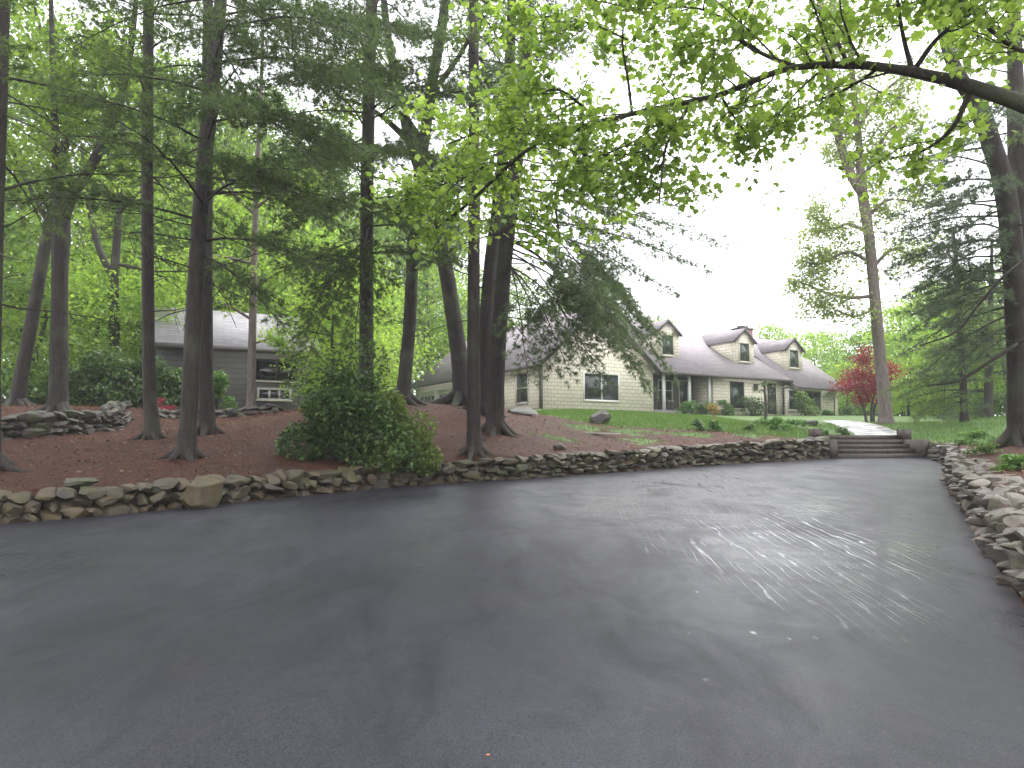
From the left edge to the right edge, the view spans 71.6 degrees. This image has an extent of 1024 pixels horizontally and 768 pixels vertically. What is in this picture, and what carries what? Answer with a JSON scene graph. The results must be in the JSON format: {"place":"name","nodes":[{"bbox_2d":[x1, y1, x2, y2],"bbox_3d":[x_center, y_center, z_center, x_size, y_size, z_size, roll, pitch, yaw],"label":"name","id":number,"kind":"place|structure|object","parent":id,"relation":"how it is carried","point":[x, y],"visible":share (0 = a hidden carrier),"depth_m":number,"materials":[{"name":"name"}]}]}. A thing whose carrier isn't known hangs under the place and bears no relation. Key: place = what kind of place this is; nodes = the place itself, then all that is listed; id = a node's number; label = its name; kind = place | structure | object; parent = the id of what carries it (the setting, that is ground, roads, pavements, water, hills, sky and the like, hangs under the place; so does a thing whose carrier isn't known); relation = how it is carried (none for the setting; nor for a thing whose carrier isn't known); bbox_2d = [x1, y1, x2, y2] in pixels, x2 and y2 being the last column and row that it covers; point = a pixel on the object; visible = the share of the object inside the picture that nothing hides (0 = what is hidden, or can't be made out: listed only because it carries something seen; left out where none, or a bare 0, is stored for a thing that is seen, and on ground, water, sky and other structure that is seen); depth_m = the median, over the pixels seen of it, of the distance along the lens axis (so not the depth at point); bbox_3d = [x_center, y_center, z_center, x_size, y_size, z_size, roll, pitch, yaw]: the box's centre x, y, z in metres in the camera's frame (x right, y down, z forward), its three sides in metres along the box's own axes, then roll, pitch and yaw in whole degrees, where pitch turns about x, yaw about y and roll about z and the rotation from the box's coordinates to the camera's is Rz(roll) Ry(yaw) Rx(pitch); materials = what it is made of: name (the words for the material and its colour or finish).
{"place":"outdoors","nodes":[
{"label":"outdoors","id":0,"kind":"place"},
{"bbox_2d":[0,458,1023,767],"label":"driveway","id":1,"kind":"structure","parent":0,"point":[842,612],"depth_m":5.16,"materials":[{"name":"grey asphalt"}]},
{"bbox_2d":[178,476,223,509],"bbox_3d":[-5.018,1.764,11.449,0.403,0.573,0.643,-4,-6,36],"label":"boulder","id":2,"kind":"object","parent":1,"relation":"on","point":[202,492],"visible":0.98,"depth_m":11.33,"materials":[{"name":"beige stone"}]},
{"bbox_2d":[0,398,1023,602],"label":"ground","id":3,"kind":"structure","parent":0,"point":[127,455],"depth_m":16.23,"materials":[{"name":"brown soil"}]},
{"bbox_2d":[26,381,47,404],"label":"rhododendron","id":4,"kind":"object","parent":3,"relation":"on","point":[40,395],"visible":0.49,"depth_m":23.28,"materials":[{"name":"green plant"}]},
{"bbox_2d":[2,112,89,358],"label":"woodland tree","id":5,"kind":"object","parent":3,"relation":"on","point":[25,246],"visible":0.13,"depth_m":31.39,"materials":[{"name":"green plant"}]},
{"bbox_2d":[1,194,125,403],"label":"woodland tree","id":6,"kind":"object","parent":3,"relation":"on","point":[17,237],"visible":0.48,"depth_m":24.83,"materials":[{"name":"green plant"}]},
{"bbox_2d":[1,401,133,440],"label":"stone wall","id":7,"kind":"structure","parent":3,"relation":"on","point":[107,416],"depth_m":16.15,"materials":[{"name":"grey stone"}]},
{"bbox_2d":[1,243,134,402],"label":"woodland tree","id":8,"kind":"object","parent":3,"relation":"on","point":[75,284],"visible":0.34,"depth_m":27.01,"materials":[{"name":"green plant"}]},
{"bbox_2d":[3,261,141,401],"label":"woodland tree","id":9,"kind":"object","parent":3,"relation":"on","point":[49,322],"visible":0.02,"depth_m":33.76,"materials":[{"name":"green plant"}]},
{"bbox_2d":[3,0,162,308],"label":"woodland tree","id":10,"kind":"object","parent":3,"relation":"on","point":[21,110],"visible":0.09,"depth_m":37.91,"materials":[{"name":"green plant"}]},
{"bbox_2d":[28,347,142,406],"bbox_3d":[-14.681,-0.117,24.610,4.061,2.264,2.394,0,-5,0],"label":"rhododendron","id":11,"kind":"object","parent":3,"relation":"on","point":[78,385],"visible":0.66,"depth_m":24.29,"materials":[{"name":"green plant"}]},
{"bbox_2d":[9,246,167,403],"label":"woodland tree","id":12,"kind":"object","parent":3,"relation":"on","point":[99,270],"visible":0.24,"depth_m":29.57,"materials":[{"name":"green plant"}]},
{"bbox_2d":[1,0,178,405],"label":"oak tree","id":13,"kind":"object","parent":3,"relation":"on","point":[18,392],"visible":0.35,"depth_m":21.27,"materials":[{"name":"green plant"}]},
{"bbox_2d":[0,0,201,471],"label":"pine tree","id":14,"kind":"object","parent":3,"relation":"on","point":[6,47],"visible":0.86,"depth_m":12.71,"materials":[{"name":"green plant"}]},
{"bbox_2d":[7,0,201,412],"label":"oak tree","id":15,"kind":"object","parent":3,"relation":"on","point":[58,392],"visible":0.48,"depth_m":18.81,"materials":[{"name":"green plant"}]},
{"bbox_2d":[49,122,194,360],"bbox_3d":[-16.270,-4.964,29.046,6.771,12.545,3.853,0,-5,0],"label":"young tree","id":16,"kind":"object","parent":3,"relation":"on","point":[115,264],"visible":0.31,"depth_m":29.44,"materials":[{"name":"green plant"}]},
{"bbox_2d":[77,345,172,407],"bbox_3d":[-13.721,-0.124,25.492,3.378,2.450,2.178,0,-5,0],"label":"rhododendron","id":17,"kind":"object","parent":3,"relation":"on","point":[136,369],"visible":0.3,"depth_m":25.38,"materials":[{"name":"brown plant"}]},
{"bbox_2d":[6,46,244,341],"bbox_3d":[-22.327,-9.219,41.597,14.816,21.354,14.541,1,-5,-11],"label":"woodland tree","id":18,"kind":"object","parent":3,"relation":"on","point":[114,168],"visible":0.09,"depth_m":39.89,"materials":[{"name":"green plant"}]},
{"bbox_2d":[44,260,220,407],"bbox_3d":[-16.331,-1.928,31.622,6.713,6.772,7.286,1,-5,-11],"label":"woodland tree","id":19,"kind":"object","parent":3,"relation":"on","point":[171,302],"visible":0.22,"depth_m":30.55,"materials":[{"name":"green plant"}]},
{"bbox_2d":[41,177,261,362],"bbox_3d":[-19.576,-4.781,37.315,10.002,12.278,10.716,-1,-5,17],"label":"woodland tree","id":20,"kind":"object","parent":3,"relation":"on","point":[130,255],"visible":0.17,"depth_m":37.41,"materials":[{"name":"green plant"}]},
{"bbox_2d":[38,0,268,439],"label":"pine tree","id":21,"kind":"object","parent":3,"relation":"on","point":[151,427],"visible":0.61,"depth_m":16.13,"materials":[{"name":"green plant"}]},
{"bbox_2d":[31,43,276,323],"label":"woodland tree","id":22,"kind":"object","parent":3,"relation":"on","point":[174,71],"visible":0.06,"depth_m":44.88,"materials":[{"name":"green plant"}]},
{"bbox_2d":[141,363,198,408],"bbox_3d":[-12.396,0.185,26.152,2.422,1.886,2.041,-5,-7,43],"label":"rhododendron","id":23,"kind":"object","parent":3,"relation":"on","point":[172,382],"visible":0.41,"depth_m":25.87,"materials":[{"name":"green plant"}]},
{"bbox_2d":[78,135,286,340],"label":"woodland tree","id":24,"kind":"object","parent":3,"relation":"on","point":[178,241],"visible":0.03,"depth_m":40.81,"materials":[{"name":"green plant"}]},
{"bbox_2d":[109,98,312,312],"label":"woodland tree","id":25,"kind":"object","parent":3,"relation":"on","point":[224,140],"visible":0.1,"depth_m":44.41,"materials":[{"name":"green plant"}]},
{"bbox_2d":[105,0,318,436],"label":"pine tree","id":26,"kind":"object","parent":3,"relation":"on","point":[207,425],"visible":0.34,"depth_m":17.09,"materials":[{"name":"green plant"}]},
{"bbox_2d":[5,0,429,462],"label":"pine tree","id":27,"kind":"object","parent":3,"relation":"on","point":[234,107],"visible":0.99,"depth_m":13.28,"materials":[{"name":"green plant"}]},
{"bbox_2d":[198,369,237,409],"bbox_3d":[-10.930,0.322,26.455,1.552,1.724,1.177,0,-5,0],"label":"shrub","id":28,"kind":"object","parent":3,"relation":"on","point":[221,383],"visible":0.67,"depth_m":26.31,"materials":[{"name":"green plant"}]},
{"bbox_2d":[158,403,282,418],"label":"stone wall","id":29,"kind":"structure","parent":3,"relation":"on","point":[267,408],"depth_m":22.73,"materials":[{"name":"grey stone"}]},
{"bbox_2d":[129,178,315,329],"bbox_3d":[-15.996,-5.025,40.825,10.810,13.270,11.582,3,-6,-32],"label":"woodland tree","id":30,"kind":"object","parent":3,"relation":"on","point":[244,254],"visible":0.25,"depth_m":39.16,"materials":[{"name":"green plant"}]},
{"bbox_2d":[155,306,320,409],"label":"grey outbuilding","id":31,"kind":"structure","parent":3,"relation":"on","point":[230,348],"depth_m":29.63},
{"bbox_2d":[256,388,291,401],"bbox_3d":[-10.000,0.453,29.902,1.460,0.560,0.117,2,-5,-25],"label":"window","id":32,"kind":"structure","parent":31,"relation":"in","point":[263,394],"depth_m":29.90,"materials":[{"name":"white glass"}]},
{"bbox_2d":[256,359,297,382],"bbox_3d":[-9.958,-0.541,30.006,1.860,0.960,0.117,2,-5,-25],"label":"window","id":33,"kind":"structure","parent":31,"relation":"in","point":[264,372],"depth_m":29.97,"materials":[{"name":"grey glass"}]},
{"bbox_2d":[174,26,324,411],"bbox_3d":[-9.191,-6.362,24.956,5.649,15.234,2.396,0,-5,0],"label":"young tree","id":34,"kind":"object","parent":3,"relation":"on","point":[278,341],"visible":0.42,"depth_m":24.74,"materials":[{"name":"green plant"}]},
{"bbox_2d":[181,72,348,281],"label":"woodland tree","id":35,"kind":"object","parent":3,"relation":"on","point":[287,105],"visible":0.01,"depth_m":53.15,"materials":[{"name":"green plant"}]},
{"bbox_2d":[215,129,394,348],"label":"woodland tree","id":36,"kind":"object","parent":3,"relation":"on","point":[299,231],"visible":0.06,"depth_m":44.85,"materials":[{"name":"green plant"}]},
{"bbox_2d":[222,135,397,345],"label":"woodland tree","id":37,"kind":"object","parent":3,"relation":"on","point":[354,185],"visible":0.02,"depth_m":51.22,"materials":[{"name":"green plant"}]},
{"bbox_2d":[257,272,401,408],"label":"woodland tree","id":38,"kind":"object","parent":3,"relation":"on","point":[354,298],"visible":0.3,"depth_m":25.88,"materials":[{"name":"green plant"}]},
{"bbox_2d":[263,220,400,373],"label":"woodland tree","id":39,"kind":"object","parent":3,"relation":"on","point":[318,238],"visible":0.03,"depth_m":40.85,"materials":[{"name":"green plant"}]},
{"bbox_2d":[190,0,493,411],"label":"pine tree","id":40,"kind":"object","parent":3,"relation":"on","point":[399,29],"visible":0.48,"depth_m":16.57,"materials":[{"name":"green plant"}]},
{"bbox_2d":[257,241,441,390],"bbox_3d":[-8.436,-2.674,34.111,8.472,8.547,9.195,-3,-6,30],"label":"woodland tree","id":41,"kind":"object","parent":3,"relation":"on","point":[378,327],"visible":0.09,"depth_m":34.29,"materials":[{"name":"green plant"}]},
{"bbox_2d":[274,338,431,472],"bbox_3d":[-3.362,0.457,15.037,3.308,2.865,2.036,0,-5,0],"label":"shrub","id":42,"kind":"object","parent":3,"relation":"on","point":[340,414],"visible":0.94,"depth_m":14.62,"materials":[{"name":"green plant"}]},
{"bbox_2d":[267,254,447,392],"bbox_3d":[-7.506,-2.513,36.211,8.856,8.231,8.159,1,-5,-10],"label":"woodland tree","id":43,"kind":"object","parent":3,"relation":"on","point":[386,304],"visible":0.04,"depth_m":36.06,"materials":[{"name":"green plant"}]},
{"bbox_2d":[279,278,436,397],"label":"woodland tree","id":44,"kind":"object","parent":3,"relation":"on","point":[353,329],"visible":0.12,"depth_m":28.41,"materials":[{"name":"green plant"}]},
{"bbox_2d":[302,105,426,291],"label":"woodland tree","id":45,"kind":"object","parent":3,"relation":"on","point":[345,177],"visible":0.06,"depth_m":61.45,"materials":[{"name":"green plant"}]},
{"bbox_2d":[308,239,443,385],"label":"woodland tree","id":46,"kind":"object","parent":3,"relation":"on","point":[395,325],"visible":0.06,"depth_m":45.05,"materials":[{"name":"green plant"}]},
{"bbox_2d":[339,195,437,380],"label":"woodland tree","id":47,"kind":"object","parent":3,"relation":"on","point":[379,230],"visible":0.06,"depth_m":56.90,"materials":[{"name":"green plant"}]},
{"bbox_2d":[310,0,495,405],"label":"oak tree","id":48,"kind":"object","parent":3,"relation":"on","point":[456,395],"visible":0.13,"depth_m":23.09,"materials":[{"name":"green plant"}]},
{"bbox_2d":[362,387,445,476],"bbox_3d":[-2.326,0.996,14.932,1.844,1.945,1.034,1,-5,-9],"label":"azalea shrub","id":49,"kind":"object","parent":3,"relation":"on","point":[424,449],"visible":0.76,"depth_m":14.75,"materials":[{"name":"green plant"}]},
{"bbox_2d":[344,188,467,385],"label":"woodland tree","id":50,"kind":"object","parent":3,"relation":"on","point":[424,288],"visible":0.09,"depth_m":63.73,"materials":[{"name":"green plant"}]},
{"bbox_2d":[0,436,829,523],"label":"stone wall","id":51,"kind":"structure","parent":3,"relation":"on","point":[23,506],"depth_m":14.35,"materials":[{"name":"grey stone"}]},
{"bbox_2d":[63,477,98,488],"bbox_3d":[-6.553,1.524,10.820,0.468,0.187,0.389,3,-6,-34],"label":"boulder","id":52,"kind":"object","parent":51,"relation":"on","point":[75,483],"visible":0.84,"depth_m":10.71,"materials":[{"name":"stone"}]},
{"bbox_2d":[385,245,480,394],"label":"woodland tree","id":53,"kind":"object","parent":3,"relation":"on","point":[427,319],"visible":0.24,"depth_m":60.44,"materials":[{"name":"green plant"}]},
{"bbox_2d":[382,164,485,366],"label":"woodland tree","id":54,"kind":"object","parent":3,"relation":"on","point":[481,252],"visible":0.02,"depth_m":75.32,"materials":[{"name":"green plant"}]},
{"bbox_2d":[330,0,540,406],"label":"oak tree","id":55,"kind":"object","parent":3,"relation":"on","point":[404,380],"visible":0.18,"depth_m":21.18,"materials":[{"name":"green plant"}]},
{"bbox_2d":[393,236,514,383],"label":"woodland tree","id":56,"kind":"object","parent":3,"relation":"on","point":[462,255],"visible":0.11,"depth_m":69.35,"materials":[{"name":"green plant"}]},
{"bbox_2d":[387,0,573,461],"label":"pine tree","id":57,"kind":"object","parent":3,"relation":"on","point":[474,446],"visible":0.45,"depth_m":16.62,"materials":[{"name":"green plant"}]},
{"bbox_2d":[460,261,546,327],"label":"woodland tree","id":58,"kind":"object","parent":3,"relation":"on","point":[512,292],"visible":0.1,"depth_m":82.56,"materials":[{"name":"green plant"}]},
{"bbox_2d":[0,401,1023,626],"bbox_3d":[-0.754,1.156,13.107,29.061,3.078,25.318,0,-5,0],"label":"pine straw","id":59,"kind":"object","parent":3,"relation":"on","point":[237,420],"visible":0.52,"depth_m":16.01,"materials":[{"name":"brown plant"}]},
{"bbox_2d":[428,0,601,416],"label":"pine tree","id":60,"kind":"object","parent":3,"relation":"on","point":[490,262],"visible":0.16,"depth_m":21.65,"materials":[{"name":"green plant"}]},
{"bbox_2d":[404,0,740,437],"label":"pine tree","id":61,"kind":"object","parent":3,"relation":"on","point":[598,305],"visible":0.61,"depth_m":17.62,"materials":[{"name":"green plant"}]},
{"bbox_2d":[590,410,610,423],"bbox_3d":[3.072,1.202,24.570,0.921,0.604,0.552,4,-7,-42],"label":"boulder","id":62,"kind":"object","parent":3,"relation":"on","point":[601,417],"visible":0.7,"depth_m":24.37,"materials":[{"name":"grey stone"}]},
{"bbox_2d":[411,311,850,415],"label":"ranch house","id":63,"kind":"structure","parent":3,"relation":"on","point":[733,366],"depth_m":46.55,"materials":[{"name":"beige"}]},
{"bbox_2d":[516,371,528,404],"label":"window","id":64,"kind":"structure","parent":63,"relation":"in","point":[523,398],"depth_m":40.75,"materials":[{"name":"grey glass"}]},
{"bbox_2d":[583,372,620,402],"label":"window","id":65,"kind":"structure","parent":63,"relation":"in","point":[611,394],"depth_m":41.16,"materials":[{"name":"grey glass"}]},
{"bbox_2d":[657,379,673,401],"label":"window","id":66,"kind":"structure","parent":63,"relation":"in","point":[668,384],"depth_m":46.21,"materials":[{"name":"grey glass"}]},
{"bbox_2d":[730,381,744,409],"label":"window","id":67,"kind":"structure","parent":63,"relation":"in","point":[736,388],"depth_m":46.85,"materials":[{"name":"grey glass"}]},
{"bbox_2d":[765,382,777,413],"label":"door","id":68,"kind":"structure","parent":63,"relation":"in","point":[774,389],"depth_m":48.58,"materials":[{"name":"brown wood"}]},
{"bbox_2d":[803,390,821,411],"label":"window","id":69,"kind":"structure","parent":63,"relation":"in","point":[813,394],"depth_m":50.64,"materials":[{"name":"grey glass"}]},
{"bbox_2d":[672,400,698,413],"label":"foundation shrub","id":70,"kind":"object","parent":3,"relation":"on","point":[685,406],"visible":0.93,"depth_m":43.02,"materials":[{"name":"green plant"}]},
{"bbox_2d":[354,0,1023,268],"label":"maple tree","id":71,"kind":"object","parent":3,"relation":"on","point":[585,171],"visible":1,"depth_m":9.46,"materials":[{"name":"green plant"}]},
{"bbox_2d":[737,396,763,415],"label":"foundation shrub","id":72,"kind":"object","parent":3,"relation":"on","point":[749,403],"visible":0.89,"depth_m":45.99,"materials":[{"name":"green plant"}]},
{"bbox_2d":[752,379,776,418],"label":"young tree","id":73,"kind":"object","parent":3,"relation":"on","point":[763,384],"visible":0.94,"depth_m":33.03,"materials":[{"name":"green plant"}]},
{"bbox_2d":[751,317,812,363],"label":"woodland tree","id":74,"kind":"object","parent":3,"relation":"on","point":[773,331],"visible":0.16,"depth_m":89.32,"materials":[{"name":"green plant"}]},
{"bbox_2d":[793,391,819,415],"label":"foundation shrub","id":75,"kind":"object","parent":3,"relation":"on","point":[804,406],"visible":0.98,"depth_m":47.98,"materials":[{"name":"green plant"}]},
{"bbox_2d":[769,326,848,381],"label":"woodland tree","id":76,"kind":"object","parent":3,"relation":"on","point":[810,335],"visible":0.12,"depth_m":79.77,"materials":[{"name":"green plant"}]},
{"bbox_2d":[800,326,857,409],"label":"woodland tree","id":77,"kind":"object","parent":3,"relation":"on","point":[830,338],"visible":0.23,"depth_m":74.89,"materials":[{"name":"green plant"}]},
{"bbox_2d":[826,359,869,415],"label":"woodland tree","id":78,"kind":"object","parent":3,"relation":"on","point":[846,398],"visible":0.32,"depth_m":61.76,"materials":[{"name":"green plant"}]},
{"bbox_2d":[821,420,896,434],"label":"walkway","id":79,"kind":"structure","parent":3,"relation":"on","point":[859,428],"depth_m":29.70,"materials":[{"name":"concrete"}]},
{"bbox_2d":[772,0,951,423],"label":"tall ash tree","id":80,"kind":"object","parent":3,"relation":"on","point":[874,311],"visible":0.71,"depth_m":33.59,"materials":[{"name":"green plant"}]},
{"bbox_2d":[809,316,915,415],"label":"woodland tree","id":81,"kind":"object","parent":3,"relation":"on","point":[851,339],"visible":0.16,"depth_m":63.31,"materials":[{"name":"green plant"}]},
{"bbox_2d":[819,328,905,415],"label":"woodland tree","id":82,"kind":"object","parent":3,"relation":"on","point":[845,358],"visible":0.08,"depth_m":66.59,"materials":[{"name":"green plant"}]},
{"bbox_2d":[805,429,929,457],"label":"garden steps","id":83,"kind":"structure","parent":3,"relation":"on","point":[900,444],"depth_m":23.83,"materials":[{"name":"grey stone"}]},
{"bbox_2d":[825,343,910,421],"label":"japanese maple","id":84,"kind":"object","parent":3,"relation":"on","point":[850,384],"visible":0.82,"depth_m":37.03,"materials":[{"name":"red plant"}]},
{"bbox_2d":[821,299,980,415],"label":"woodland tree","id":85,"kind":"object","parent":3,"relation":"on","point":[889,334],"visible":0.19,"depth_m":56.87,"materials":[{"name":"green plant"}]},
{"bbox_2d":[887,344,942,415],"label":"woodland tree","id":86,"kind":"object","parent":3,"relation":"on","point":[897,406],"visible":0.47,"depth_m":45.93,"materials":[{"name":"green plant"}]},
{"bbox_2d":[872,275,971,415],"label":"woodland tree","id":87,"kind":"object","parent":3,"relation":"on","point":[911,320],"visible":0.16,"depth_m":51.39,"materials":[{"name":"green plant"}]},
{"bbox_2d":[900,334,980,415],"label":"woodland tree","id":88,"kind":"object","parent":3,"relation":"on","point":[933,396],"visible":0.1,"depth_m":44.59,"materials":[{"name":"green plant"}]},
{"bbox_2d":[878,233,1005,424],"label":"young pine","id":89,"kind":"object","parent":3,"relation":"on","point":[963,392],"visible":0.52,"depth_m":27.91,"materials":[{"name":"green plant"}]},
{"bbox_2d":[867,4,1023,448],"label":"pine tree","id":90,"kind":"object","parent":3,"relation":"on","point":[1002,183],"visible":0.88,"depth_m":16.48,"materials":[{"name":"green plant"}]},
{"bbox_2d":[898,267,1005,415],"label":"woodland tree","id":91,"kind":"object","parent":3,"relation":"on","point":[985,283],"visible":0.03,"depth_m":46.78,"materials":[{"name":"green plant"}]},
{"bbox_2d":[900,310,1005,417],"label":"woodland tree","id":92,"kind":"object","parent":3,"relation":"on","point":[916,358],"visible":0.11,"depth_m":40.52,"materials":[{"name":"green plant"}]},
{"bbox_2d":[892,11,1023,245],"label":"pine tree","id":93,"kind":"object","parent":3,"relation":"on","point":[1015,141],"visible":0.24,"depth_m":19.57,"materials":[{"name":"green plant"}]},
{"bbox_2d":[916,243,1005,420],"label":"pine tree","id":94,"kind":"object","parent":3,"relation":"on","point":[987,406],"visible":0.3,"depth_m":34.06,"materials":[{"name":"green plant"}]},
{"bbox_2d":[922,284,1006,419],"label":"woodland tree","id":95,"kind":"object","parent":3,"relation":"on","point":[997,410],"visible":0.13,"depth_m":36.32,"materials":[{"name":"green plant"}]},
{"bbox_2d":[948,429,991,445],"bbox_3d":[13.142,1.552,20.362,1.158,0.520,0.766,0,-5,0],"label":"garden plant","id":96,"kind":"object","parent":3,"relation":"on","point":[974,434],"visible":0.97,"depth_m":20.24,"materials":[{"name":"green plant"}]},
{"bbox_2d":[926,441,1023,599],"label":"stone wall","id":97,"kind":"structure","parent":3,"relation":"on","point":[995,519],"depth_m":8.83,"materials":[{"name":"grey stone"}]},
{"bbox_2d":[960,441,1002,455],"bbox_3d":[10.483,1.443,15.751,0.809,0.378,0.650,0,-5,0],"label":"garden plant","id":98,"kind":"object","parent":3,"relation":"on","point":[987,447],"visible":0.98,"depth_m":15.69,"materials":[{"name":"green plant"}]},
{"bbox_2d":[988,453,1023,471],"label":"garden plant","id":99,"kind":"object","parent":3,"relation":"on","point":[1009,459],"visible":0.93,"depth_m":12.58,"materials":[{"name":"green plant"}]},
{"bbox_2d":[3,0,1023,415],"label":"sky","id":100,"kind":"structure","parent":0,"point":[746,276],"materials":[{"name":"white"}]},
{"bbox_2d":[526,408,1006,444],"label":"lawn grass","id":101,"kind":"structure","parent":0,"point":[648,416],"depth_m":26.61,"materials":[{"name":"green plant"}]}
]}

